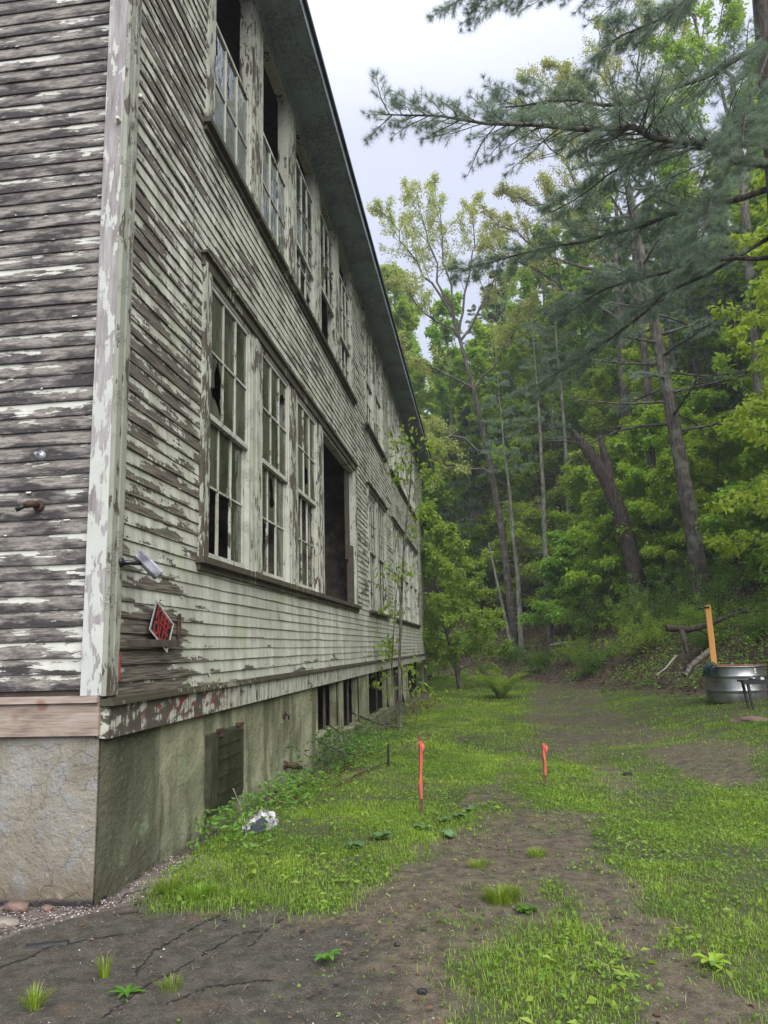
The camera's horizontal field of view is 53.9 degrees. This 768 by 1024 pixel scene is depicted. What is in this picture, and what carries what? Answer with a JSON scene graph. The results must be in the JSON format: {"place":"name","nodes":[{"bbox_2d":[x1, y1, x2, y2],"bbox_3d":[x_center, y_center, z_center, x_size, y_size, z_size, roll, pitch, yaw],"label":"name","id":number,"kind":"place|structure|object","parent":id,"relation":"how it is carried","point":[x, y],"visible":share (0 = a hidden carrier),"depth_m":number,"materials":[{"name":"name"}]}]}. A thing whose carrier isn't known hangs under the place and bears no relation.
{"place":"outdoors","nodes":[
{"label":"outdoors","id":0,"kind":"place"},
{"bbox_2d":[0,854,226,934],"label":"gravel","id":1,"kind":"structure","parent":0,"point":[56,918],"depth_m":4.90,"materials":[{"name":"grey gravel"}]},
{"bbox_2d":[0,461,767,1023],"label":"ground","id":2,"kind":"structure","parent":0,"point":[80,993],"depth_m":4.62,"materials":[{"name":"brown soil"}]},
{"bbox_2d":[13,979,56,1011],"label":"grass tuft","id":3,"kind":"object","parent":2,"relation":"on","point":[33,1000],"visible":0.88,"depth_m":3.50,"materials":[{"name":"green plant"}]},
{"bbox_2d":[0,877,319,1016],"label":"pavement cracks","id":4,"kind":"object","parent":2,"relation":"on","point":[138,968],"visible":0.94,"depth_m":4.14,"materials":[{"name":"soil"}]},
{"bbox_2d":[177,879,220,902],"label":"grass tuft","id":5,"kind":"object","parent":2,"relation":"on","point":[197,895],"visible":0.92,"depth_m":4.97,"materials":[{"name":"green plant"}]},
{"bbox_2d":[0,0,432,908],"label":"abandoned building","id":6,"kind":"structure","parent":2,"relation":"on","point":[208,402],"depth_m":6.65,"materials":[{"name":"grey wood"}]},
{"bbox_2d":[119,549,162,579],"bbox_3d":[-1.752,0.380,5.444,0.319,0.215,0.131,3,-11,-25],"label":"security lamp","id":7,"kind":"object","parent":6,"relation":"attached to","point":[147,564],"visible":1,"depth_m":5.42,"materials":[{"name":"silver metal"}]},
{"bbox_2d":[149,600,173,652],"bbox_3d":[-1.747,0.901,5.938,0.008,0.411,0.463,-3,-10,7],"label":"keep out sign","id":8,"kind":"object","parent":6,"relation":"attached to","point":[161,625],"visible":1,"depth_m":5.92,"materials":[{"name":"red plastic"}]},
{"bbox_2d":[209,281,250,569],"bbox_3d":[-1.706,-0.850,8.059,0.154,2.875,1.391,-3,-10,7],"label":"window","id":9,"kind":"structure","parent":6,"relation":"in","point":[239,387],"depth_m":8.40,"materials":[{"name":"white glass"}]},
{"bbox_2d":[215,0,252,193],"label":"window","id":10,"kind":"structure","parent":6,"relation":"in","point":[244,154],"depth_m":9.36,"materials":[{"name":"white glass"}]},
{"bbox_2d":[261,346,289,582],"bbox_3d":[-1.473,-0.535,9.846,0.153,2.875,1.391,-3,-10,7],"label":"window","id":11,"kind":"structure","parent":6,"relation":"in","point":[282,473],"depth_m":10.15,"materials":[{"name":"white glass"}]},
{"bbox_2d":[262,29,288,265],"bbox_3d":[-1.592,-4.972,10.644,0.153,2.935,1.392,-3,-10,7],"label":"window","id":12,"kind":"structure","parent":6,"relation":"in","point":[281,210],"depth_m":11.03,"materials":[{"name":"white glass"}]},
{"bbox_2d":[295,122,315,318],"bbox_3d":[-1.359,-4.657,12.432,0.154,2.935,1.391,-3,-10,7],"label":"window","id":13,"kind":"structure","parent":6,"relation":"in","point":[305,217],"depth_m":12.65,"materials":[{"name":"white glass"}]},
{"bbox_2d":[297,394,318,591],"bbox_3d":[-1.239,-0.220,11.634,0.153,2.875,1.391,-3,-10,7],"label":"window","id":14,"kind":"structure","parent":6,"relation":"in","point":[307,446],"depth_m":11.96,"materials":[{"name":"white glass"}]},
{"bbox_2d":[320,192,335,357],"bbox_3d":[-1.126,-4.342,14.219,0.154,2.935,1.391,-3,-10,7],"label":"window","id":15,"kind":"structure","parent":6,"relation":"in","point":[327,261],"depth_m":14.65,"materials":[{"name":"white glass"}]},
{"bbox_2d":[338,242,351,388],"bbox_3d":[-0.893,-4.027,16.006,0.154,2.935,1.391,-3,-10,7],"label":"window","id":16,"kind":"structure","parent":6,"relation":"in","point":[344,286],"depth_m":16.33,"materials":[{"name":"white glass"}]},
{"bbox_2d":[365,317,373,431],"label":"window","id":17,"kind":"structure","parent":6,"relation":"in","point":[368,336],"depth_m":19.76,"materials":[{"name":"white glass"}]},
{"bbox_2d":[369,492,378,610],"bbox_3d":[-0.338,0.997,18.540,0.154,2.875,1.391,-3,-10,7],"label":"window","id":18,"kind":"structure","parent":6,"relation":"in","point":[372,502],"depth_m":18.95,"materials":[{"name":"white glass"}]},
{"bbox_2d":[374,343,382,449],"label":"window","id":19,"kind":"structure","parent":6,"relation":"in","point":[378,400],"depth_m":21.49,"materials":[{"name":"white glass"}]},
{"bbox_2d":[378,504,386,613],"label":"window","id":20,"kind":"structure","parent":6,"relation":"in","point":[381,514],"depth_m":20.70,"materials":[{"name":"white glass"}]},
{"bbox_2d":[185,714,421,869],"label":"wall foot weeds","id":21,"kind":"object","parent":2,"relation":"on","point":[230,812],"depth_m":7.92,"materials":[{"name":"green plant"}]},
{"bbox_2d":[285,706,411,786],"bbox_3d":[-0.287,3.857,12.935,1.074,0.800,7.482,-3,-10,7],"label":"wall brush","id":22,"kind":"object","parent":2,"relation":"on","point":[329,735],"depth_m":11.15,"materials":[{"name":"green plant"}]},
{"bbox_2d":[264,700,444,802],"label":"leaf litter","id":23,"kind":"object","parent":2,"relation":"on","point":[361,748],"visible":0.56,"depth_m":13.37,"materials":[{"name":"green plant"}]},
{"bbox_2d":[0,734,754,1023],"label":"fallen leaf bits","id":24,"kind":"object","parent":2,"relation":"on","point":[652,984],"visible":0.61,"depth_m":4.35,"materials":[{"name":"plant"}]},
{"bbox_2d":[380,262,431,410],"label":"woodland maple","id":25,"kind":"object","parent":2,"relation":"on","point":[397,296],"visible":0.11,"depth_m":70.18,"materials":[{"name":"green plant"}]},
{"bbox_2d":[369,417,458,732],"bbox_3d":[0.671,1.353,18.137,2.582,7.642,1.187,-5,-11,18],"label":"sapling","id":26,"kind":"object","parent":2,"relation":"on","point":[390,646],"visible":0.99,"depth_m":18.11,"materials":[{"name":"green plant"}]},
{"bbox_2d":[418,734,424,813],"bbox_3d":[0.388,2.714,7.662,0.074,0.881,0.042,-3,-10,7],"label":"survey stake","id":27,"kind":"object","parent":2,"relation":"on","point":[421,746],"visible":0.93,"depth_m":7.68,"materials":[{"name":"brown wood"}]},
{"bbox_2d":[391,298,471,503],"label":"woodland maple","id":28,"kind":"object","parent":2,"relation":"on","point":[405,313],"visible":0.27,"depth_m":56.49,"materials":[{"name":"green plant"}]},
{"bbox_2d":[125,739,747,1023],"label":"tiny sprouts","id":29,"kind":"object","parent":2,"relation":"on","point":[338,1013],"visible":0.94,"depth_m":4.21,"materials":[{"name":"green plant"}]},
{"bbox_2d":[416,599,469,679],"bbox_3d":[2.545,6.830,40.099,3.741,4.641,3.077,5,-12,-32],"label":"leafy shrub","id":30,"kind":"object","parent":2,"relation":"on","point":[429,670],"visible":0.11,"depth_m":39.61,"materials":[{"name":"green plant"}]},
{"bbox_2d":[125,674,767,1023],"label":"grass","id":31,"kind":"structure","parent":2,"relation":"on","point":[341,809],"depth_m":6.49,"materials":[{"name":"green plant"}]},
{"bbox_2d":[366,170,540,644],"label":"spring tree","id":32,"kind":"object","parent":2,"relation":"on","point":[394,282],"visible":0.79,"depth_m":48.44,"materials":[{"name":"green plant"}]},
{"bbox_2d":[144,720,767,1023],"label":"clover","id":33,"kind":"object","parent":2,"relation":"on","point":[615,960],"visible":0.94,"depth_m":6.12,"materials":[{"name":"green plant"}]},
{"bbox_2d":[422,443,501,600],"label":"understory maple","id":34,"kind":"object","parent":2,"relation":"on","point":[447,505],"visible":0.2,"depth_m":53.91,"materials":[{"name":"green plant"}]},
{"bbox_2d":[417,287,508,590],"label":"woodland maple","id":35,"kind":"object","parent":2,"relation":"on","point":[444,409],"visible":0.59,"depth_m":58.02,"materials":[{"name":"green plant"}]},
{"bbox_2d":[419,499,513,689],"bbox_3d":[2.623,3.723,34.166,6.020,9.004,5.352,-6,-11,21],"label":"bushy tree","id":36,"kind":"object","parent":2,"relation":"on","point":[440,550],"visible":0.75,"depth_m":33.60,"materials":[{"name":"green plant"}]},
{"bbox_2d":[434,405,511,608],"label":"hemlock","id":37,"kind":"object","parent":2,"relation":"on","point":[464,413],"visible":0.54,"depth_m":52.36,"materials":[{"name":"green plant"}]},
{"bbox_2d":[440,352,533,588],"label":"woodland maple","id":38,"kind":"object","parent":2,"relation":"on","point":[483,395],"visible":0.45,"depth_m":55.40,"materials":[{"name":"green plant"}]},
{"bbox_2d":[451,518,532,616],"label":"understory maple","id":39,"kind":"object","parent":2,"relation":"on","point":[478,532],"visible":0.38,"depth_m":50.88,"materials":[{"name":"green plant"}]},
{"bbox_2d":[449,318,534,513],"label":"woodland maple","id":40,"kind":"object","parent":2,"relation":"on","point":[481,342],"visible":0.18,"depth_m":59.85,"materials":[{"name":"green plant"}]},
{"bbox_2d":[474,270,521,483],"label":"hemlock","id":41,"kind":"object","parent":2,"relation":"on","point":[495,318],"visible":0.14,"depth_m":65.75,"materials":[{"name":"green plant"}]},
{"bbox_2d":[472,669,527,697],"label":"fern","id":42,"kind":"object","parent":2,"relation":"on","point":[502,691],"visible":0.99,"depth_m":28.35,"materials":[{"name":"green plant"}]},
{"bbox_2d":[478,880,525,906],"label":"grass tuft","id":43,"kind":"object","parent":2,"relation":"on","point":[497,897],"visible":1,"depth_m":4.80,"materials":[{"name":"green plant"}]},
{"bbox_2d":[488,264,518,346],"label":"woodland maple","id":44,"kind":"object","parent":2,"relation":"on","point":[504,301],"visible":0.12,"depth_m":98.01,"materials":[{"name":"green plant"}]},
{"bbox_2d":[478,370,542,652],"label":"dead twig conifer","id":45,"kind":"object","parent":2,"relation":"on","point":[518,593],"visible":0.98,"depth_m":44.72,"materials":[{"name":"grey plant"}]},
{"bbox_2d":[467,323,565,567],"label":"woodland maple","id":46,"kind":"object","parent":2,"relation":"on","point":[515,360],"visible":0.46,"depth_m":56.36,"materials":[{"name":"green plant"}]},
{"bbox_2d":[468,500,565,614],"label":"understory maple","id":47,"kind":"object","parent":2,"relation":"on","point":[490,595],"visible":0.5,"depth_m":48.40,"materials":[{"name":"green plant"}]},
{"bbox_2d":[504,317,570,641],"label":"dead twig conifer","id":48,"kind":"object","parent":2,"relation":"on","point":[550,634],"visible":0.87,"depth_m":43.74,"materials":[{"name":"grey plant"}]},
{"bbox_2d":[518,645,558,671],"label":"bush","id":49,"kind":"object","parent":2,"relation":"on","point":[541,660],"visible":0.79,"depth_m":37.97,"materials":[{"name":"green plant"}]},
{"bbox_2d":[493,418,587,583],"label":"understory maple","id":50,"kind":"object","parent":2,"relation":"on","point":[547,466],"visible":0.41,"depth_m":52.29,"materials":[{"name":"green plant"}]},
{"bbox_2d":[483,222,608,579],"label":"woodland maple","id":51,"kind":"object","parent":2,"relation":"on","point":[527,284],"visible":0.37,"depth_m":53.34,"materials":[{"name":"green plant"}]},
{"bbox_2d":[524,276,581,594],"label":"dead twig conifer","id":52,"kind":"object","parent":2,"relation":"on","point":[557,354],"visible":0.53,"depth_m":49.60,"materials":[{"name":"grey plant"}]},
{"bbox_2d":[515,529,608,634],"bbox_3d":[9.812,3.788,39.529,4.646,6.121,5.674,-9,-13,36],"label":"understory maple","id":53,"kind":"object","parent":2,"relation":"on","point":[552,570],"visible":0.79,"depth_m":39.21,"materials":[{"name":"green plant"}]},
{"bbox_2d":[358,0,767,402],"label":"white pine","id":54,"kind":"object","parent":2,"relation":"on","point":[726,148],"visible":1,"depth_m":12.18,"materials":[{"name":"green plant"}]},
{"bbox_2d":[548,628,592,664],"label":"bush","id":55,"kind":"object","parent":2,"relation":"on","point":[582,644],"visible":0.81,"depth_m":35.03,"materials":[{"name":"green plant"}]},
{"bbox_2d":[383,677,765,751],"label":"ground weeds","id":56,"kind":"object","parent":2,"relation":"on","point":[505,732],"visible":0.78,"depth_m":19.44,"materials":[{"name":"green plant"}]},
{"bbox_2d":[532,204,629,448],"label":"woodland maple","id":57,"kind":"object","parent":2,"relation":"on","point":[564,280],"visible":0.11,"depth_m":58.80,"materials":[{"name":"green plant"}]},
{"bbox_2d":[559,580,618,636],"bbox_3d":[9.938,4.716,36.852,4.108,2.798,3.538,8,-14,-41],"label":"bush","id":58,"kind":"object","parent":2,"relation":"on","point":[591,611],"visible":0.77,"depth_m":36.60,"materials":[{"name":"green plant"}]},
{"bbox_2d":[524,436,660,599],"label":"understory maple","id":59,"kind":"object","parent":2,"relation":"on","point":[579,474],"visible":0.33,"depth_m":44.23,"materials":[{"name":"green plant"}]},
{"bbox_2d":[562,362,622,575],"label":"woodland maple","id":60,"kind":"object","parent":2,"relation":"on","point":[600,382],"visible":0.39,"depth_m":47.86,"materials":[{"name":"green plant"}]},
{"bbox_2d":[569,639,615,677],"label":"bush","id":61,"kind":"object","parent":2,"relation":"on","point":[588,660],"visible":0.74,"depth_m":30.92,"materials":[{"name":"green plant"}]},
{"bbox_2d":[425,530,767,700],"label":"leaf litter","id":62,"kind":"object","parent":2,"relation":"on","point":[615,685],"visible":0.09,"depth_m":28.87,"materials":[{"name":"green plant"}]},
{"bbox_2d":[544,429,649,618],"bbox_3d":[10.123,0.520,35.604,4.741,9.718,2.288,-3,-10,7],"label":"snapped tree","id":63,"kind":"object","parent":2,"relation":"on","point":[601,468],"visible":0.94,"depth_m":35.68,"materials":[{"name":"brown plant"}]},
{"bbox_2d":[427,545,767,690],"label":"undergrowth","id":64,"kind":"object","parent":2,"relation":"on","point":[695,679],"visible":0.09,"depth_m":25.81,"materials":[{"name":"green plant"}]},
{"bbox_2d":[512,0,692,535],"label":"spring tree","id":65,"kind":"object","parent":2,"relation":"on","point":[563,69],"visible":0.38,"depth_m":40.26,"materials":[{"name":"green plant"}]},
{"bbox_2d":[473,55,732,534],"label":"spring tree","id":66,"kind":"object","parent":2,"relation":"on","point":[512,192],"visible":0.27,"depth_m":47.28,"materials":[{"name":"green plant"}]},
{"bbox_2d":[559,476,672,615],"bbox_3d":[11.570,1.792,37.634,5.931,7.689,4.794,-3,-10,9],"label":"understory maple","id":67,"kind":"object","parent":2,"relation":"on","point":[594,514],"visible":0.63,"depth_m":37.42,"materials":[{"name":"green plant"}]},
{"bbox_2d":[524,175,708,477],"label":"woodland maple","id":68,"kind":"object","parent":2,"relation":"on","point":[595,324],"visible":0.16,"depth_m":52.86,"materials":[{"name":"green plant"}]},
{"bbox_2d":[478,543,767,687],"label":"bank sprouts","id":69,"kind":"object","parent":2,"relation":"on","point":[695,671],"visible":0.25,"depth_m":25.50,"materials":[{"name":"green plant"}]},
{"bbox_2d":[569,430,677,578],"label":"understory maple","id":70,"kind":"object","parent":2,"relation":"on","point":[635,455],"visible":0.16,"depth_m":40.83,"materials":[{"name":"green plant"}]},
{"bbox_2d":[562,392,688,559],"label":"understory maple","id":71,"kind":"object","parent":2,"relation":"on","point":[618,416],"visible":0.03,"depth_m":46.46,"materials":[{"name":"green plant"}]},
{"bbox_2d":[596,584,661,630],"bbox_3d":[11.114,4.298,34.091,2.888,2.099,3.589,1,-10,-13],"label":"bush","id":72,"kind":"object","parent":2,"relation":"on","point":[623,617],"visible":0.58,"depth_m":34.16,"materials":[{"name":"green plant"}]},
{"bbox_2d":[594,602,683,658],"bbox_3d":[9.584,4.373,27.947,2.888,2.099,3.589,-8,-12,32],"label":"bush","id":73,"kind":"object","parent":2,"relation":"on","point":[651,638],"visible":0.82,"depth_m":27.70,"materials":[{"name":"green plant"}]},
{"bbox_2d":[604,569,690,634],"bbox_3d":[11.229,3.633,30.426,4.108,2.798,3.538,-3,-10,7],"label":"bush","id":74,"kind":"object","parent":2,"relation":"on","point":[664,608],"visible":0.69,"depth_m":30.60,"materials":[{"name":"green plant"}]},
{"bbox_2d":[612,323,706,557],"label":"woodland maple","id":75,"kind":"object","parent":2,"relation":"on","point":[633,356],"visible":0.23,"depth_m":41.45,"materials":[{"name":"green plant"}]},
{"bbox_2d":[595,400,724,585],"bbox_3d":[13.669,-0.645,38.348,7.373,9.713,6.470,1,-10,-12],"label":"understory maple","id":76,"kind":"object","parent":2,"relation":"on","point":[635,479],"visible":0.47,"depth_m":37.34,"materials":[{"name":"green plant"}]},
{"bbox_2d":[562,90,767,616],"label":"white pine","id":77,"kind":"object","parent":2,"relation":"on","point":[697,559],"visible":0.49,"depth_m":29.86,"materials":[{"name":"green plant"}]},
{"bbox_2d":[612,155,720,383],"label":"woodland pine","id":78,"kind":"object","parent":2,"relation":"on","point":[680,310],"visible":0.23,"depth_m":45.17,"materials":[{"name":"green plant"}]},
{"bbox_2d":[601,196,737,411],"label":"woodland maple","id":79,"kind":"object","parent":2,"relation":"on","point":[605,353],"visible":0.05,"depth_m":51.37,"materials":[{"name":"green plant"}]},
{"bbox_2d":[617,454,733,589],"bbox_3d":[13.759,0.619,34.869,5.338,6.920,4.315,-1,-10,-3],"label":"understory maple","id":80,"kind":"object","parent":2,"relation":"on","point":[650,547],"visible":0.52,"depth_m":34.73,"materials":[{"name":"green plant"}]},
{"bbox_2d":[617,155,751,495],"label":"woodland maple","id":81,"kind":"object","parent":2,"relation":"on","point":[688,300],"visible":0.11,"depth_m":46.52,"materials":[{"name":"green plant"}]},
{"bbox_2d":[643,551,729,602],"bbox_3d":[12.819,2.706,31.712,3.184,2.518,3.697,0,-10,-9],"label":"bush","id":82,"kind":"object","parent":2,"relation":"on","point":[687,588],"visible":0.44,"depth_m":31.69,"materials":[{"name":"green plant"}]},
{"bbox_2d":[632,370,754,553],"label":"understory maple","id":83,"kind":"object","parent":2,"relation":"on","point":[693,407],"visible":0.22,"depth_m":40.51,"materials":[{"name":"green plant"}]},
{"bbox_2d":[663,593,738,637],"bbox_3d":[10.819,3.563,25.623,2.310,1.679,2.871,1,-11,-16],"label":"bush","id":84,"kind":"object","parent":2,"relation":"on","point":[696,617],"visible":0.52,"depth_m":25.25,"materials":[{"name":"green plant"}]},
{"bbox_2d":[639,0,767,532],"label":"spring tree","id":85,"kind":"object","parent":2,"relation":"on","point":[734,14],"visible":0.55,"depth_m":32.31,"materials":[{"name":"green plant"}]},
{"bbox_2d":[678,623,734,648],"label":"bush","id":86,"kind":"object","parent":2,"relation":"on","point":[703,639],"visible":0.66,"depth_m":23.21,"materials":[{"name":"green plant"}]},
{"bbox_2d":[698,605,716,664],"bbox_3d":[7.419,3.183,17.242,0.313,2.096,0.105,-3,-10,7],"label":"leaning post","id":87,"kind":"object","parent":2,"relation":"on","point":[710,631],"visible":0.66,"depth_m":17.29,"materials":[{"name":"brown wood"}]},
{"bbox_2d":[665,608,751,642],"bbox_3d":[10.044,3.467,23.100,3.179,1.059,0.492,1,-11,-15],"label":"fallen log","id":88,"kind":"object","parent":2,"relation":"on","point":[676,628],"visible":0.83,"depth_m":22.77,"materials":[{"name":"wood"}]},
{"bbox_2d":[663,410,756,568],"bbox_3d":[15.018,-0.799,33.897,4.794,7.689,5.931,-2,-10,1],"label":"understory maple","id":89,"kind":"object","parent":2,"relation":"on","point":[702,448],"visible":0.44,"depth_m":33.27,"materials":[{"name":"green plant"}]},
{"bbox_2d":[676,230,745,476],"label":"woodland maple","id":90,"kind":"object","parent":2,"relation":"on","point":[711,340],"visible":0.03,"depth_m":50.16,"materials":[{"name":"green plant"}]},
{"bbox_2d":[674,564,761,617],"bbox_3d":[12.222,2.912,26.938,2.830,2.238,3.286,-10,-13,39],"label":"bush","id":91,"kind":"object","parent":2,"relation":"on","point":[724,590],"visible":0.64,"depth_m":26.82,"materials":[{"name":"green plant"}]},
{"bbox_2d":[673,82,764,368],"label":"woodland maple","id":92,"kind":"object","parent":2,"relation":"on","point":[717,333],"visible":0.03,"depth_m":43.56,"materials":[{"name":"green plant"}]},
{"bbox_2d":[687,195,752,463],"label":"hemlock","id":93,"kind":"object","parent":2,"relation":"on","point":[733,289],"visible":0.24,"depth_m":42.76,"materials":[{"name":"green plant"}]},
{"bbox_2d":[691,663,767,702],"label":"stock tank","id":94,"kind":"object","parent":2,"relation":"on","point":[725,686],"visible":0.81,"depth_m":15.84,"materials":[{"name":"metal"}]},
{"bbox_2d":[695,412,767,581],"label":"understory maple","id":95,"kind":"object","parent":2,"relation":"on","point":[758,461],"visible":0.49,"depth_m":26.24,"materials":[{"name":"green plant"}]},
{"bbox_2d":[703,94,767,558],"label":"young maple","id":96,"kind":"object","parent":2,"relation":"on","point":[745,430],"visible":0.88,"depth_m":15.75,"materials":[{"name":"green plant"}]},
{"bbox_2d":[713,130,760,289],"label":"woodland maple","id":97,"kind":"object","parent":2,"relation":"on","point":[722,275],"visible":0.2,"depth_m":33.38,"materials":[{"name":"green plant"}]},
{"bbox_2d":[711,168,767,455],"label":"woodland maple","id":98,"kind":"object","parent":2,"relation":"on","point":[723,363],"visible":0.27,"depth_m":31.74,"materials":[{"name":"green plant"}]},
{"bbox_2d":[712,525,767,590],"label":"bush","id":99,"kind":"object","parent":2,"relation":"on","point":[734,580],"visible":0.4,"depth_m":29.44,"materials":[{"name":"green plant"}]},
{"bbox_2d":[727,275,767,519],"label":"young maple","id":100,"kind":"object","parent":2,"relation":"on","point":[755,283],"visible":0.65,"depth_m":21.47,"materials":[{"name":"green plant"}]},
{"bbox_2d":[734,604,767,642],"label":"bush","id":101,"kind":"object","parent":2,"relation":"on","point":[758,627],"visible":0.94,"depth_m":20.92,"materials":[{"name":"green plant"}]},
{"bbox_2d":[743,153,767,422],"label":"woodland maple","id":102,"kind":"object","parent":2,"relation":"on","point":[752,394],"visible":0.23,"depth_m":25.75,"materials":[{"name":"green plant"}]},
{"bbox_2d":[0,737,767,1023],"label":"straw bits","id":103,"kind":"object","parent":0,"point":[425,894],"visible":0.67,"depth_m":4.71,"materials":[{"name":"plant"}]},
{"bbox_2d":[8,759,762,1023],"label":"scattered grit","id":104,"kind":"object","parent":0,"point":[369,935],"visible":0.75,"depth_m":4.24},
{"bbox_2d":[307,0,754,440],"label":"sky","id":105,"kind":"structure","parent":0,"point":[354,36],"materials":[{"name":"white"}]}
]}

